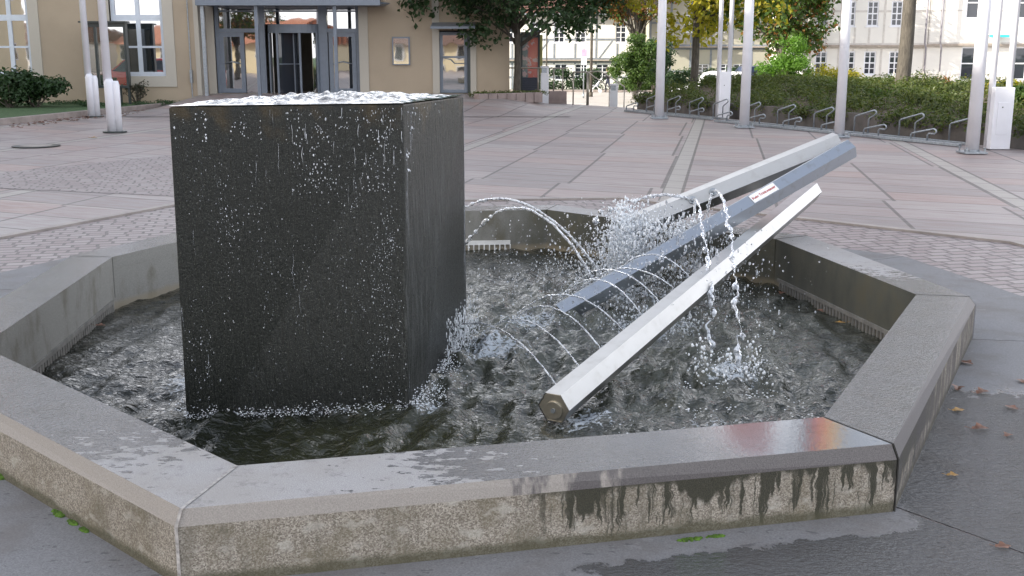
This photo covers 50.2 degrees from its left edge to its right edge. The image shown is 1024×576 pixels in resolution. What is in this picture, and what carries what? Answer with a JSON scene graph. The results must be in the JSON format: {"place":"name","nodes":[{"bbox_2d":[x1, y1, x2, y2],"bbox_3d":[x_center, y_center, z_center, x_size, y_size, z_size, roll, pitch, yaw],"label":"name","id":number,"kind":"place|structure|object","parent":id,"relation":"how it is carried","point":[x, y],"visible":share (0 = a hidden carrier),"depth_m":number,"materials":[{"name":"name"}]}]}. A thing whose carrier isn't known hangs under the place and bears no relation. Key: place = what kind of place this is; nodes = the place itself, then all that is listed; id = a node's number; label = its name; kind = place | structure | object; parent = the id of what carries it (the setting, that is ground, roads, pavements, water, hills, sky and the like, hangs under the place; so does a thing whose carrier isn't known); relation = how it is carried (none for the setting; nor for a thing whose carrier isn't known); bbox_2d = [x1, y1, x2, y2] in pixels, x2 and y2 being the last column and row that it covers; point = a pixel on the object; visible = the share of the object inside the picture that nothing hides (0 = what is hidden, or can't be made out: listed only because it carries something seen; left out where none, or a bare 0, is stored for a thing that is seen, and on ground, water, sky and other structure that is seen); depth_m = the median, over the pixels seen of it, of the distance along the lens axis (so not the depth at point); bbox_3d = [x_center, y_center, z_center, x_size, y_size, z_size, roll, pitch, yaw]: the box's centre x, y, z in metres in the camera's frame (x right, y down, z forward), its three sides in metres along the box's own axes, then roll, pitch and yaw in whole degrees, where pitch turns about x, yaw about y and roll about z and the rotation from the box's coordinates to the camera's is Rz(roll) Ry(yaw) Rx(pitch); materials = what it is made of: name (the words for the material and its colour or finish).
{"place":"outdoors","nodes":[
{"label":"outdoors","id":0,"kind":"place"},
{"bbox_2d":[0,103,153,117],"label":"lawn","id":1,"kind":"structure","parent":0,"point":[26,110],"depth_m":29.86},
{"bbox_2d":[0,67,61,107],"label":"evergreen shrub","id":2,"kind":"object","parent":1,"relation":"on","point":[5,80],"visible":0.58,"depth_m":30.68,"materials":[{"name":"green plant"}]},
{"bbox_2d":[0,65,72,106],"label":"evergreen shrub","id":3,"kind":"object","parent":1,"relation":"on","point":[60,85],"visible":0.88,"depth_m":30.75,"materials":[{"name":"green plant"}]},
{"bbox_2d":[0,99,175,106],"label":"ground cover","id":4,"kind":"object","parent":1,"relation":"on","point":[78,102],"visible":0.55,"depth_m":32.47,"materials":[{"name":"green plant"}]},
{"bbox_2d":[78,21,131,103],"bbox_3d":[-12.118,-6.732,32.716,1.397,2.433,0.400,0,12,0],"label":"showcase","id":5,"kind":"object","parent":1,"relation":"on","point":[119,51],"visible":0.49,"depth_m":32.61,"materials":[{"name":"black metal"}]},
{"bbox_2d":[121,79,148,103],"bbox_3d":[-11.378,-5.936,33.093,0.837,0.744,0.614,0,12,0],"label":"shrub","id":6,"kind":"object","parent":1,"relation":"on","point":[138,88],"visible":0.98,"depth_m":33.06,"materials":[{"name":"green plant"}]},
{"bbox_2d":[104,94,569,116],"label":"forecourt","id":7,"kind":"structure","parent":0,"point":[472,107],"depth_m":30.87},
{"bbox_2d":[474,92,542,102],"bbox_3d":[-0.224,-5.909,33.868,2.879,0.300,1.615,-8,14,-33],"label":"block planter","id":8,"kind":"object","parent":7,"relation":"on","point":[533,97],"visible":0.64,"depth_m":33.15,"materials":[{"name":"stone"}]},
{"bbox_2d":[468,89,549,96],"bbox_3d":[-0.094,-5.985,33.579,2.961,0.240,0.853,-8,14,-32],"label":"ground cover","id":9,"kind":"object","parent":8,"relation":"in","point":[514,91],"visible":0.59,"depth_m":33.50,"materials":[{"name":"green plant"}]},
{"bbox_2d":[397,0,627,90],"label":"broadleaf tree","id":10,"kind":"object","parent":7,"relation":"on","point":[570,10],"visible":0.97,"depth_m":33.56,"materials":[{"name":"green plant"}]},
{"bbox_2d":[0,248,1023,575],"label":"apron","id":11,"kind":"object","parent":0,"point":[980,496],"visible":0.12,"depth_m":3.77,"materials":[{"name":"concrete"}]},
{"bbox_2d":[0,205,975,575],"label":"fountain basin","id":12,"kind":"object","parent":11,"relation":"on","point":[162,503],"visible":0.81,"depth_m":3.83,"materials":[{"name":"concrete"}]},
{"bbox_2d":[169,90,466,418],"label":"stone block","id":13,"kind":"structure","parent":12,"relation":"on","point":[321,249],"depth_m":5.31,"materials":[{"name":"stone"}]},
{"bbox_2d":[42,248,881,465],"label":"water","id":14,"kind":"structure","parent":12,"relation":"in","point":[128,359],"depth_m":5.96,"materials":[{"name":"liquid"}]},
{"bbox_2d":[164,195,818,432],"bbox_3d":[0.105,-0.019,6.679,3.282,0.694,4.336,2,12,7],"label":"white spray","id":15,"kind":"object","parent":14,"relation":"on","point":[622,215],"visible":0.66,"depth_m":7.56,"materials":[{"name":"white"}]},
{"bbox_2d":[181,193,828,424],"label":"water droplets","id":16,"kind":"object","parent":14,"relation":"on","point":[681,260],"visible":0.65,"depth_m":7.55,"materials":[{"name":"white"}]},
{"bbox_2d":[465,197,603,276],"bbox_3d":[-0.045,-0.410,8.152,1.751,0.534,0.039,8,15,34],"label":"water jet","id":17,"kind":"object","parent":14,"relation":"on","point":[546,216],"visible":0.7,"depth_m":7.92,"materials":[{"name":"white"}]},
{"bbox_2d":[538,183,821,422],"bbox_3d":[1.337,-0.116,7.106,0.166,0.668,4.687,7,14,29],"label":"steel bar","id":18,"kind":"object","parent":14,"relation":"on","point":[571,393],"visible":0.99,"depth_m":6.16,"materials":[{"name":"metal"}]},
{"bbox_2d":[450,322,555,383],"bbox_3d":[-0.092,0.299,5.873,0.024,0.200,1.309,-7,14,-28],"label":"water jet","id":19,"kind":"object","parent":18,"relation":"attached to","point":[514,339],"visible":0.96,"depth_m":5.68,"materials":[{"name":"white"}]},
{"bbox_2d":[473,318,578,365],"bbox_3d":[0.051,0.314,6.062,0.022,0.311,1.222,-6,14,-27],"label":"water jet","id":20,"kind":"object","parent":18,"relation":"attached to","point":[488,328],"visible":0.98,"depth_m":5.95,"materials":[{"name":"white"}]},
{"bbox_2d":[504,305,599,348],"bbox_3d":[0.191,0.247,6.268,0.021,0.321,1.188,-6,14,-26],"label":"water jet","id":21,"kind":"object","parent":18,"relation":"attached to","point":[578,323],"visible":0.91,"depth_m":6.11,"materials":[{"name":"white"}]},
{"bbox_2d":[505,294,622,330],"bbox_3d":[0.285,0.190,6.482,0.020,0.356,1.177,-8,15,-33],"label":"water jet","id":22,"kind":"object","parent":18,"relation":"attached to","point":[528,305],"visible":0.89,"depth_m":6.36,"materials":[{"name":"white"}]},
{"bbox_2d":[548,278,641,318],"bbox_3d":[0.484,0.121,6.725,0.021,0.399,1.150,-6,13,-25],"label":"water jet","id":23,"kind":"object","parent":18,"relation":"attached to","point":[594,280],"visible":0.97,"depth_m":6.62,"materials":[{"name":"white"}]},
{"bbox_2d":[555,269,658,303],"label":"water jet","id":24,"kind":"object","parent":18,"relation":"attached to","point":[570,285],"visible":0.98,"depth_m":6.82,"materials":[{"name":"white"}]},
{"bbox_2d":[571,267,674,294],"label":"water jet","id":25,"kind":"object","parent":18,"relation":"attached to","point":[584,284],"visible":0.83,"depth_m":7.03,"materials":[{"name":"white"}]},
{"bbox_2d":[613,254,689,276],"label":"water jet","id":26,"kind":"object","parent":18,"relation":"attached to","point":[656,255],"visible":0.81,"depth_m":7.08,"materials":[{"name":"white"}]},
{"bbox_2d":[552,140,856,314],"bbox_3d":[1.421,-0.429,7.776,2.517,1.167,0.156,-6,13,-25],"label":"steel bar","id":27,"kind":"object","parent":14,"relation":"in","point":[793,181],"visible":0.99,"depth_m":7.74,"materials":[{"name":"metal"}]},
{"bbox_2d":[465,206,594,282],"bbox_3d":[0.115,-0.324,7.913,0.037,0.524,1.414,-12,17,-43],"label":"water jet","id":28,"kind":"object","parent":27,"relation":"attached to","point":[468,239],"visible":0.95,"depth_m":7.81,"materials":[{"name":"white"}]},
{"bbox_2d":[626,133,840,235],"bbox_3d":[1.677,-0.774,8.341,1.697,0.802,0.199,-1,12,-5],"label":"steel bar","id":29,"kind":"object","parent":27,"relation":"attached to","point":[743,181],"visible":0.59,"depth_m":8.27,"materials":[{"name":"metal"}]},
{"bbox_2d":[592,193,690,223],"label":"water jet","id":30,"kind":"object","parent":29,"relation":"attached to","point":[594,221],"visible":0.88,"depth_m":8.28,"materials":[{"name":"white"}]},
{"bbox_2d":[712,189,745,366],"bbox_3d":[1.397,-0.148,7.090,0.074,0.782,2.521,1,12,7],"label":"water jet","id":31,"kind":"object","parent":29,"relation":"attached to","point":[741,336],"visible":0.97,"depth_m":6.39,"materials":[{"name":"white"}]},
{"bbox_2d":[676,536,702,541],"bbox_3d":[0.607,0.856,3.722,0.097,0.015,0.031,-3,12,-13],"label":"moss","id":32,"kind":"object","parent":11,"relation":"on","point":[692,539],"visible":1,"depth_m":3.72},
{"bbox_2d":[0,104,1023,243],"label":"plaza","id":33,"kind":"structure","parent":0,"point":[591,151],"depth_m":16.05,"materials":[{"name":"stone"}]},
{"bbox_2d":[11,144,60,147],"bbox_3d":[-8.389,-2.510,19.278,0.800,0.016,0.800,0,12,0],"label":"manhole cover","id":34,"kind":"object","parent":33,"relation":"on","point":[34,145],"visible":1,"depth_m":19.22,"materials":[{"name":"black metal"}]},
{"bbox_2d":[9,110,144,127],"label":"leaf litter","id":35,"kind":"object","parent":33,"relation":"on","point":[13,125],"visible":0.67,"depth_m":26.35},
{"bbox_2d":[0,103,165,124],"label":"planter kerb","id":36,"kind":"structure","parent":33,"relation":"on","point":[31,118],"depth_m":27.42,"materials":[{"name":"stone"}]},
{"bbox_2d":[0,155,173,195],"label":"cobble wedge","id":37,"kind":"object","parent":33,"relation":"on","point":[148,176],"visible":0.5,"depth_m":14.46,"materials":[{"name":"stone"}]},
{"bbox_2d":[79,0,103,116],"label":"lamp mast","id":38,"kind":"object","parent":33,"relation":"on","point":[92,95],"visible":0.99,"depth_m":27.91,"materials":[{"name":"metal"}]},
{"bbox_2d":[97,0,126,132],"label":"lamp mast","id":39,"kind":"object","parent":33,"relation":"on","point":[113,105],"visible":1,"depth_m":22.41,"materials":[{"name":"metal"}]},
{"bbox_2d":[0,0,225,102],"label":"town hall wing","id":40,"kind":"structure","parent":33,"relation":"on","point":[42,37],"depth_m":33.72,"materials":[{"name":"paint"}]},
{"bbox_2d":[0,0,31,74],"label":"window","id":41,"kind":"structure","parent":40,"relation":"in","point":[15,49],"depth_m":33.77,"materials":[{"name":"white glass"}]},
{"bbox_2d":[110,0,165,75],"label":"window","id":42,"kind":"structure","parent":40,"relation":"in","point":[145,27],"depth_m":33.75,"materials":[{"name":"white glass"}]},
{"bbox_2d":[195,0,509,95],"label":"town hall entrance","id":43,"kind":"object","parent":33,"relation":"on","point":[259,47],"visible":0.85,"depth_m":34.61,"materials":[{"name":"paint"}]},
{"bbox_2d":[219,33,246,92],"bbox_3d":[-8.881,-7.154,34.733,0.777,1.872,0.198,0,12,0],"label":"door","id":44,"kind":"structure","parent":43,"relation":"in","point":[232,47],"depth_m":34.79,"materials":[{"name":"grey glass"}]},
{"bbox_2d":[268,24,320,93],"bbox_3d":[-6.914,-7.236,34.578,1.604,2.137,0.576,0,12,0],"label":"revolving door","id":45,"kind":"structure","parent":43,"relation":"in","point":[288,36],"depth_m":34.56,"materials":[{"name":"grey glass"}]},
{"bbox_2d":[328,33,357,92],"bbox_3d":[-5.377,-7.154,34.733,0.861,1.872,0.198,0,12,0],"label":"door","id":46,"kind":"structure","parent":43,"relation":"in","point":[347,58],"depth_m":34.78,"materials":[{"name":"grey glass"}]},
{"bbox_2d":[439,32,467,92],"bbox_3d":[-1.857,-7.155,34.699,0.878,1.888,0.188,0,12,0],"label":"door","id":47,"kind":"structure","parent":43,"relation":"in","point":[453,54],"depth_m":34.76,"materials":[{"name":"grey glass"}]},
{"bbox_2d":[509,67,566,90],"bbox_3d":[0.795,-6.888,36.516,2.191,0.942,0.067,5,13,24],"label":"handrail","id":48,"kind":"object","parent":43,"relation":"attached to","point":[538,68],"visible":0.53,"depth_m":36.39,"materials":[{"name":"grey metal"}]},
{"bbox_2d":[541,66,548,102],"bbox_3d":[1.062,-6.610,35.562,0.270,1.200,0.210,0,12,0],"label":"bollard light","id":49,"kind":"object","parent":33,"relation":"on","point":[545,79],"visible":0.88,"depth_m":35.45,"materials":[{"name":"white paint"}]},
{"bbox_2d":[548,91,566,103],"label":"stair wall","id":50,"kind":"structure","parent":33,"relation":"on","point":[557,97],"depth_m":35.79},
{"bbox_2d":[650,0,667,118],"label":"flagpole","id":51,"kind":"object","parent":33,"relation":"on","point":[660,67],"visible":1,"depth_m":27.12,"materials":[{"name":"metal"}]},
{"bbox_2d":[624,95,728,119],"bbox_3d":[4.243,-4.807,28.791,0.460,0.516,4.468,-5,13,-23],"label":"bicycle rack","id":52,"kind":"object","parent":33,"relation":"on","point":[689,115],"visible":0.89,"depth_m":28.33,"materials":[{"name":"metal"}]},
{"bbox_2d":[715,0,734,118],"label":"twin tube mast","id":53,"kind":"object","parent":33,"relation":"on","point":[723,85],"visible":0.85,"depth_m":27.18,"materials":[{"name":"metal"}]},
{"bbox_2d":[721,82,728,108],"bbox_3d":[5.298,-4.799,27.236,0.169,0.653,0.007,0,12,0],"label":"cabinet door","id":54,"kind":"structure","parent":53,"relation":"in","point":[724,92],"depth_m":27.23,"materials":[{"name":"white paint"}]},
{"bbox_2d":[733,0,754,127],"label":"flagpole","id":55,"kind":"object","parent":33,"relation":"on","point":[744,122],"visible":1,"depth_m":23.78,"materials":[{"name":"metal"}]},
{"bbox_2d":[829,0,851,137],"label":"flagpole","id":56,"kind":"object","parent":33,"relation":"on","point":[840,111],"visible":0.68,"depth_m":21.03,"materials":[{"name":"metal"}]},
{"bbox_2d":[714,102,967,146],"bbox_3d":[6.538,-3.501,22.706,0.460,0.516,7.793,-5,13,-22],"label":"bicycle rack","id":57,"kind":"object","parent":33,"relation":"on","point":[948,142],"visible":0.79,"depth_m":21.80,"materials":[{"name":"metal"}]},
{"bbox_2d":[956,0,991,153],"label":"flagpole","id":58,"kind":"object","parent":33,"relation":"on","point":[978,81],"visible":1,"depth_m":17.62,"materials":[{"name":"metal"}]},
{"bbox_2d":[983,0,1020,148],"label":"twin tube mast","id":59,"kind":"object","parent":33,"relation":"on","point":[999,116],"visible":1,"depth_m":18.46,"materials":[{"name":"metal"}]},
{"bbox_2d":[995,102,1009,134],"bbox_3d":[8.301,-2.864,18.492,0.203,0.540,0.007,0,12,0],"label":"cabinet door","id":60,"kind":"structure","parent":59,"relation":"in","point":[1002,113],"depth_m":18.49,"materials":[{"name":"white paint"}]},
{"bbox_2d":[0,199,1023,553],"bbox_3d":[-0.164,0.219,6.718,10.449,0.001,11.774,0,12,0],"label":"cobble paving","id":61,"kind":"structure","parent":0,"point":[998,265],"depth_m":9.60,"materials":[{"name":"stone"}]},
{"bbox_2d":[0,197,1023,246],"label":"border strip","id":62,"kind":"object","parent":61,"relation":"on","point":[94,219],"visible":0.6,"depth_m":10.60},
{"bbox_2d":[510,89,652,91],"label":"pavement","id":63,"kind":"structure","parent":0,"point":[581,90],"depth_m":77.31,"materials":[{"name":"stone"}]},
{"bbox_2d":[567,92,651,108],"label":"street","id":64,"kind":"structure","parent":0,"point":[599,99],"depth_m":64.92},
{"bbox_2d":[521,32,542,90],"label":"advertising case","id":65,"kind":"object","parent":64,"relation":"on","point":[531,53],"visible":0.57,"depth_m":40.06,"materials":[{"name":"glass"}]},
{"bbox_2d":[581,48,586,97],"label":"traffic sign","id":66,"kind":"object","parent":64,"relation":"on","point":[583,58],"visible":0.93,"depth_m":66.51,"materials":[{"name":"metal"}]},
{"bbox_2d":[589,28,592,96],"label":"lamp post","id":67,"kind":"object","parent":64,"relation":"on","point":[591,62],"visible":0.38,"depth_m":68.50,"materials":[{"name":"grey metal"}]},
{"bbox_2d":[606,32,656,98],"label":"rounded shrub","id":68,"kind":"object","parent":64,"relation":"on","point":[635,62],"visible":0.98,"depth_m":60.42,"materials":[{"name":"green plant"}]},
{"bbox_2d":[643,37,677,93],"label":"rounded shrub","id":69,"kind":"object","parent":64,"relation":"on","point":[669,58],"visible":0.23,"depth_m":62.14,"materials":[{"name":"green plant"}]},
{"bbox_2d":[665,65,738,85],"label":"hedge","id":70,"kind":"object","parent":64,"relation":"on","point":[677,76],"visible":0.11,"depth_m":64.50,"materials":[{"name":"green plant"}]},
{"bbox_2d":[676,71,741,88],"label":"parked van","id":71,"kind":"object","parent":64,"relation":"on","point":[712,73],"visible":0.01,"depth_m":57.97,"materials":[{"name":"white paint"}]},
{"bbox_2d":[753,33,814,77],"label":"conifer shrub","id":72,"kind":"object","parent":64,"relation":"on","point":[798,63],"visible":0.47,"depth_m":52.36,"materials":[{"name":"green plant"}]},
{"bbox_2d":[733,0,840,62],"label":"broadleaf tree","id":73,"kind":"object","parent":64,"relation":"on","point":[794,26],"visible":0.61,"depth_m":59.22,"materials":[{"name":"green plant"}]},
{"bbox_2d":[609,84,617,106],"bbox_3d":[3.429,-6.295,36.952,0.270,1.200,0.210,0,12,0],"label":"bollard light","id":74,"kind":"object","parent":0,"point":[613,98],"visible":0.79,"depth_m":36.82,"materials":[{"name":"white paint"}]},
{"bbox_2d":[692,198,716,350],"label":"water jet","id":75,"kind":"object","parent":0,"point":[711,297],"visible":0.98,"depth_m":6.71,"materials":[{"name":"white"}]},
{"bbox_2d":[665,82,1023,123],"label":"bed soil","id":76,"kind":"structure","parent":0,"point":[706,89],"depth_m":25.93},
{"bbox_2d":[616,0,793,86],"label":"broadleaf tree","id":77,"kind":"object","parent":76,"relation":"on","point":[701,17],"visible":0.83,"depth_m":34.56,"materials":[{"name":"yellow plant"}]},
{"bbox_2d":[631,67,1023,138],"bbox_3d":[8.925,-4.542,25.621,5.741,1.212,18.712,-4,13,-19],"label":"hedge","id":78,"kind":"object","parent":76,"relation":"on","point":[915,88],"visible":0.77,"depth_m":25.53,"materials":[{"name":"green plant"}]},
{"bbox_2d":[637,96,1023,149],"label":"bed wall","id":79,"kind":"structure","parent":76,"relation":"on","point":[956,134],"depth_m":23.31,"materials":[{"name":"stone"}]},
{"bbox_2d":[810,61,863,78],"bbox_3d":[10.414,-6.762,35.369,1.676,1.124,1.619,0,12,0],"label":"garden shrub","id":80,"kind":"object","parent":76,"relation":"on","point":[829,71],"visible":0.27,"depth_m":35.10,"materials":[{"name":"yellow plant"}]},
{"bbox_2d":[847,84,904,99],"bbox_3d":[8.708,-4.469,26.150,1.667,0.864,1.346,0,12,0],"label":"garden shrub","id":81,"kind":"object","parent":76,"relation":"on","point":[881,90],"visible":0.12,"depth_m":25.90,"materials":[{"name":"green plant"}]},
{"bbox_2d":[893,0,916,88],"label":"broadleaf tree","id":82,"kind":"object","parent":76,"relation":"on","point":[905,57],"visible":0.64,"depth_m":27.19,"materials":[{"name":"brown plant"}]},
{"bbox_2d":[1013,85,1023,107],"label":"garden shrub","id":83,"kind":"object","parent":76,"relation":"on","point":[1019,90],"visible":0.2,"depth_m":21.54,"materials":[{"name":"green plant"}]},
{"bbox_2d":[770,0,930,78],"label":"half timbered house","id":84,"kind":"structure","parent":0,"point":[875,31],"depth_m":61.42,"materials":[{"name":"white paint"}]},
{"bbox_2d":[814,51,826,75],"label":"window","id":85,"kind":"structure","parent":84,"relation":"in","point":[822,56],"depth_m":62.12,"materials":[{"name":"white paint"}]},
{"bbox_2d":[848,51,854,71],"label":"window","id":86,"kind":"structure","parent":84,"relation":"in","point":[851,53],"depth_m":62.02,"materials":[{"name":"glass"}]},
{"bbox_2d":[851,1,855,26],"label":"window","id":87,"kind":"structure","parent":84,"relation":"in","point":[853,2],"depth_m":61.26,"materials":[{"name":"white paint"}]},
{"bbox_2d":[862,51,875,75],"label":"window","id":88,"kind":"structure","parent":84,"relation":"in","point":[869,56],"depth_m":61.97,"materials":[{"name":"white paint"}]},
{"bbox_2d":[865,1,878,26],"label":"window","id":89,"kind":"structure","parent":84,"relation":"in","point":[873,6],"depth_m":61.20,"materials":[{"name":"white paint"}]},
{"bbox_2d":[888,51,897,75],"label":"window","id":90,"kind":"structure","parent":84,"relation":"in","point":[893,55],"depth_m":61.87,"materials":[{"name":"white paint"}]},
{"bbox_2d":[889,1,902,26],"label":"window","id":91,"kind":"structure","parent":84,"relation":"in","point":[897,6],"depth_m":61.10,"materials":[{"name":"white paint"}]},
{"bbox_2d":[925,0,1023,81],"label":"plastered house","id":92,"kind":"structure","parent":0,"point":[959,30],"depth_m":61.29,"materials":[{"name":"white paint"}]},
{"bbox_2d":[923,0,928,75],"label":"downpipe","id":93,"kind":"object","parent":92,"relation":"attached to","point":[925,36],"visible":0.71,"depth_m":60.77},
{"bbox_2d":[938,0,944,75],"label":"downpipe","id":94,"kind":"object","parent":92,"relation":"attached to","point":[941,36],"visible":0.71,"depth_m":60.76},
{"bbox_2d":[959,47,973,80],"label":"window","id":95,"kind":"structure","parent":92,"relation":"in","point":[966,66],"depth_m":61.85,"materials":[{"name":"glass"}]},
{"bbox_2d":[964,0,978,19],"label":"window","id":96,"kind":"structure","parent":92,"relation":"in","point":[972,5],"depth_m":61.04,"materials":[{"name":"white paint"}]},
{"bbox_2d":[1014,47,1023,80],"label":"window","id":97,"kind":"structure","parent":92,"relation":"in","point":[1019,60],"depth_m":61.99,"materials":[{"name":"glass"}]},
{"label":"ground","id":98,"kind":"structure","parent":0,"visible":0},
{"bbox_2d":[540,67,607,89],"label":"hedge","id":99,"kind":"object","parent":98,"relation":"on","point":[569,82],"visible":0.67,"depth_m":79.22,"materials":[{"name":"green plant"}]},
{"bbox_2d":[510,0,641,88],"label":"half timbered house","id":100,"kind":"structure","parent":98,"relation":"on","point":[609,40],"depth_m":83.78,"materials":[{"name":"white paint"}]},
{"bbox_2d":[553,23,564,43],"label":"window","id":101,"kind":"structure","parent":100,"relation":"in","point":[561,36],"depth_m":83.68,"materials":[{"name":"white paint"}]},
{"bbox_2d":[574,29,586,43],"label":"window","id":102,"kind":"structure","parent":100,"relation":"in","point":[583,35],"depth_m":83.68,"materials":[{"name":"glass"}]},
{"bbox_2d":[614,22,626,43],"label":"window","id":103,"kind":"structure","parent":100,"relation":"in","point":[620,30],"depth_m":83.66,"materials":[{"name":"white paint"}]},
{"bbox_2d":[601,0,676,36],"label":"broadleaf tree","id":104,"kind":"object","parent":98,"relation":"on","point":[622,15],"visible":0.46,"depth_m":79.51,"materials":[{"name":"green plant"}]},
{"bbox_2d":[640,0,769,87],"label":"half timbered house","id":105,"kind":"structure","parent":98,"relation":"on","point":[707,57],"depth_m":82.06,"materials":[{"name":"white paint"}]},
{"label":"stairs","id":106,"kind":"structure","parent":98,"relation":"on","visible":0},
{"bbox_2d":[572,71,609,106],"bbox_3d":[2.866,-6.271,36.742,0.400,2.042,4.506,4,13,19],"label":"handrail","id":107,"kind":"object","parent":106,"relation":"on","point":[587,72],"visible":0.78,"depth_m":34.79,"materials":[{"name":"grey metal"}]},
{"bbox_2d":[588,71,624,107],"bbox_3d":[3.400,-6.463,37.634,0.312,2.042,4.340,5,13,21],"label":"handrail","id":108,"kind":"object","parent":106,"relation":"on","point":[612,79],"visible":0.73,"depth_m":36.89,"materials":[{"name":"grey metal"}]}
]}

